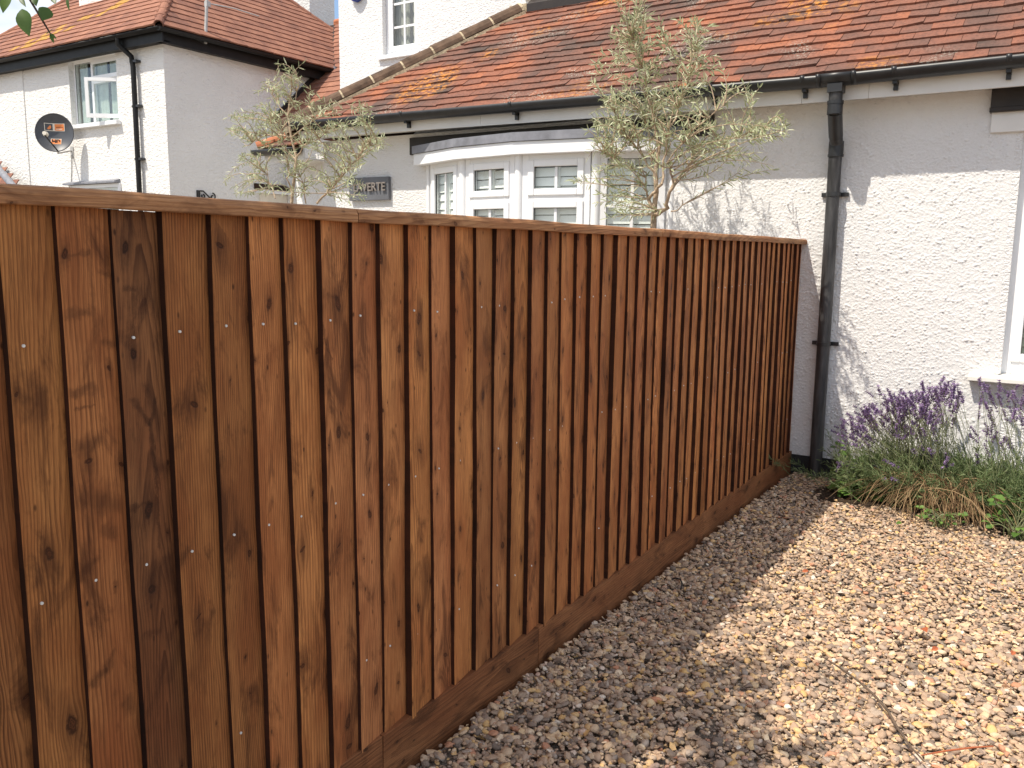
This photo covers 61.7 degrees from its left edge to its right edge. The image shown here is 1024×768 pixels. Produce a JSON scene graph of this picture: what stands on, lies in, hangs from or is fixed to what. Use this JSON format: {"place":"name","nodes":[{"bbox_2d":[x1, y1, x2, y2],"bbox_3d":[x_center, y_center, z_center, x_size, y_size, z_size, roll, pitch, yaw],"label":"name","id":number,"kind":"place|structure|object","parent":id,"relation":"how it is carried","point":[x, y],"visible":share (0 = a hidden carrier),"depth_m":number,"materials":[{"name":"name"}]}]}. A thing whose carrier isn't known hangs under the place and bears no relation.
{"place":"outdoors","nodes":[
{"label":"outdoors","id":0,"kind":"place"},
{"bbox_2d":[0,0,338,33],"label":"sky","id":1,"kind":"structure","parent":0,"point":[8,18],"materials":[{"name":"white"}]},
{"bbox_2d":[419,472,844,767],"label":"ground","id":2,"kind":"structure","parent":0,"point":[629,602],"depth_m":3.46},
{"bbox_2d":[0,0,69,42],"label":"broadleaf tree","id":3,"kind":"object","parent":2,"relation":"on","point":[23,20],"visible":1,"depth_m":1.70,"materials":[{"name":"green plant"}]},
{"bbox_2d":[0,0,339,211],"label":"neighbour house","id":4,"kind":"structure","parent":2,"relation":"on","point":[145,96],"depth_m":15.86,"materials":[{"name":"white paint"}]},
{"bbox_2d":[35,113,73,181],"bbox_3d":[-8.443,-4.374,15.932,0.518,1.280,0.717,6,10,32],"label":"satellite dish","id":5,"kind":"object","parent":4,"relation":"attached to","point":[54,132],"visible":1,"depth_m":15.88,"materials":[{"name":"black metal"}]},
{"bbox_2d":[70,183,120,209],"bbox_3d":[-7.815,-3.061,16.130,1.598,1.365,0.028,6,10,32],"label":"window","id":6,"kind":"structure","parent":4,"relation":"in","point":[109,185],"depth_m":15.91,"materials":[{"name":"white plastic"}]},
{"bbox_2d":[73,55,118,123],"bbox_3d":[-7.730,-5.382,15.669,1.500,1.165,0.477,6,10,32],"label":"window","id":7,"kind":"structure","parent":4,"relation":"in","point":[95,79],"depth_m":15.71,"materials":[{"name":"white plastic"}]},
{"bbox_2d":[196,190,215,197],"bbox_3d":[-5.522,-3.303,15.496,0.065,0.384,0.378,6,10,32],"label":"hanging basket bracket","id":8,"kind":"object","parent":4,"relation":"attached to","point":[198,193],"visible":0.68,"depth_m":15.39,"materials":[{"name":"black metal"}]},
{"bbox_2d":[198,0,258,43],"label":"aerial pole","id":9,"kind":"object","parent":4,"relation":"attached to","point":[207,4],"visible":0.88,"depth_m":14.92,"materials":[{"name":"grey metal"}]},
{"bbox_2d":[222,58,391,204],"bbox_3d":[-1.683,-1.051,6.540,2.372,2.848,0.969,6,10,32],"label":"olive tree","id":10,"kind":"object","parent":2,"relation":"on","point":[365,144],"visible":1,"depth_m":6.30,"materials":[{"name":"green plant"}]},
{"bbox_2d":[0,183,806,767],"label":"wooden fence","id":11,"kind":"object","parent":2,"relation":"on","point":[286,485],"visible":0.99,"depth_m":2.03,"materials":[{"name":"brown wood"}]},
{"bbox_2d":[251,0,1023,481],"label":"white bungalow","id":12,"kind":"object","parent":2,"relation":"on","point":[891,190],"visible":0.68,"depth_m":5.36,"materials":[{"name":"paint"}]},
{"bbox_2d":[349,176,390,200],"bbox_3d":[-1.204,-1.643,7.207,0.443,0.189,0.045,6,10,32],"label":"house name plaque","id":13,"kind":"object","parent":12,"relation":"attached to","point":[376,188],"visible":0.94,"depth_m":7.17,"materials":[{"name":"stone"}]},
{"bbox_2d":[386,0,416,54],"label":"window","id":14,"kind":"structure","parent":12,"relation":"in","point":[390,4],"depth_m":8.49,"materials":[{"name":"white plastic"}]},
{"bbox_2d":[412,127,682,229],"bbox_3d":[0.100,-0.689,6.326,2.285,2.234,0.433,6,10,32],"label":"bow window","id":15,"kind":"structure","parent":12,"relation":"in","point":[519,154],"depth_m":6.04,"materials":[{"name":"white plastic"}]},
{"bbox_2d":[1001,144,1023,373],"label":"window","id":16,"kind":"structure","parent":12,"relation":"in","point":[1013,349],"depth_m":4.84,"materials":[{"name":"white plastic"}]},
{"bbox_2d":[564,0,793,227],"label":"olive tree","id":17,"kind":"object","parent":2,"relation":"on","point":[693,148],"visible":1,"depth_m":4.95,"materials":[{"name":"green plant"}]},
{"bbox_2d":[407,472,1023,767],"bbox_3d":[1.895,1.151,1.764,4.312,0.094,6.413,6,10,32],"label":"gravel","id":18,"kind":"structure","parent":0,"point":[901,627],"depth_m":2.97,"materials":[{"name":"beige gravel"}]},
{"bbox_2d":[671,577,682,588],"bbox_3d":[0.698,0.829,3.595,0.023,0.027,0.110,-1,9,-10],"label":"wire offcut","id":19,"kind":"object","parent":18,"relation":"on","point":[680,581],"visible":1,"depth_m":3.59,"materials":[{"name":"black metal"}]},
{"bbox_2d":[820,655,924,761],"bbox_3d":[1.118,0.982,2.646,0.053,0.008,0.625,0,9,-6],"label":"fallen twig","id":20,"kind":"object","parent":18,"relation":"on","point":[886,709],"visible":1,"depth_m":2.62,"materials":[{"name":"brown wood"}]},
{"bbox_2d":[807,481,1023,541],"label":"flower bed","id":21,"kind":"object","parent":18,"relation":"on","point":[824,494],"visible":0.23,"depth_m":4.83,"materials":[{"name":"soil"}]},
{"bbox_2d":[829,440,879,481],"bbox_3d":[2.069,0.496,5.175,0.305,0.288,0.289,6,10,32],"label":"leafy weed","id":22,"kind":"object","parent":21,"relation":"on","point":[845,454],"visible":0.09,"depth_m":5.21,"materials":[{"name":"green plant"}]},
{"bbox_2d":[827,481,889,501],"bbox_3d":[2.041,0.619,4.981,0.322,0.103,0.308,0,9,-4],"label":"leafy weed","id":23,"kind":"object","parent":21,"relation":"on","point":[840,493],"visible":0.49,"depth_m":4.97,"materials":[{"name":"green plant"}]},
{"bbox_2d":[768,376,1023,539],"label":"lavender bush","id":24,"kind":"object","parent":21,"relation":"on","point":[903,473],"visible":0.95,"depth_m":4.74,"materials":[{"name":"green plant"}]},
{"bbox_2d":[919,376,1023,525],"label":"lavender bush","id":25,"kind":"object","parent":21,"relation":"on","point":[1005,465],"visible":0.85,"depth_m":4.56,"materials":[{"name":"green plant"}]},
{"bbox_2d":[981,490,1023,540],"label":"leafy weed","id":26,"kind":"object","parent":21,"relation":"on","point":[1017,532],"visible":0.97,"depth_m":4.32,"materials":[{"name":"green plant"}]},
{"bbox_2d":[914,505,967,528],"bbox_3d":[2.230,0.697,4.467,0.262,0.111,0.203,6,10,32],"label":"leafy weed","id":27,"kind":"object","parent":18,"relation":"on","point":[939,522],"visible":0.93,"depth_m":4.46,"materials":[{"name":"green plant"}]},
{"bbox_2d":[921,746,993,755],"bbox_3d":[1.245,1.024,2.397,0.230,0.006,0.010,-1,9,-12],"label":"fallen twig","id":28,"kind":"object","parent":18,"relation":"on","point":[973,747],"visible":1,"depth_m":2.40,"materials":[{"name":"brown wood"}]}
]}

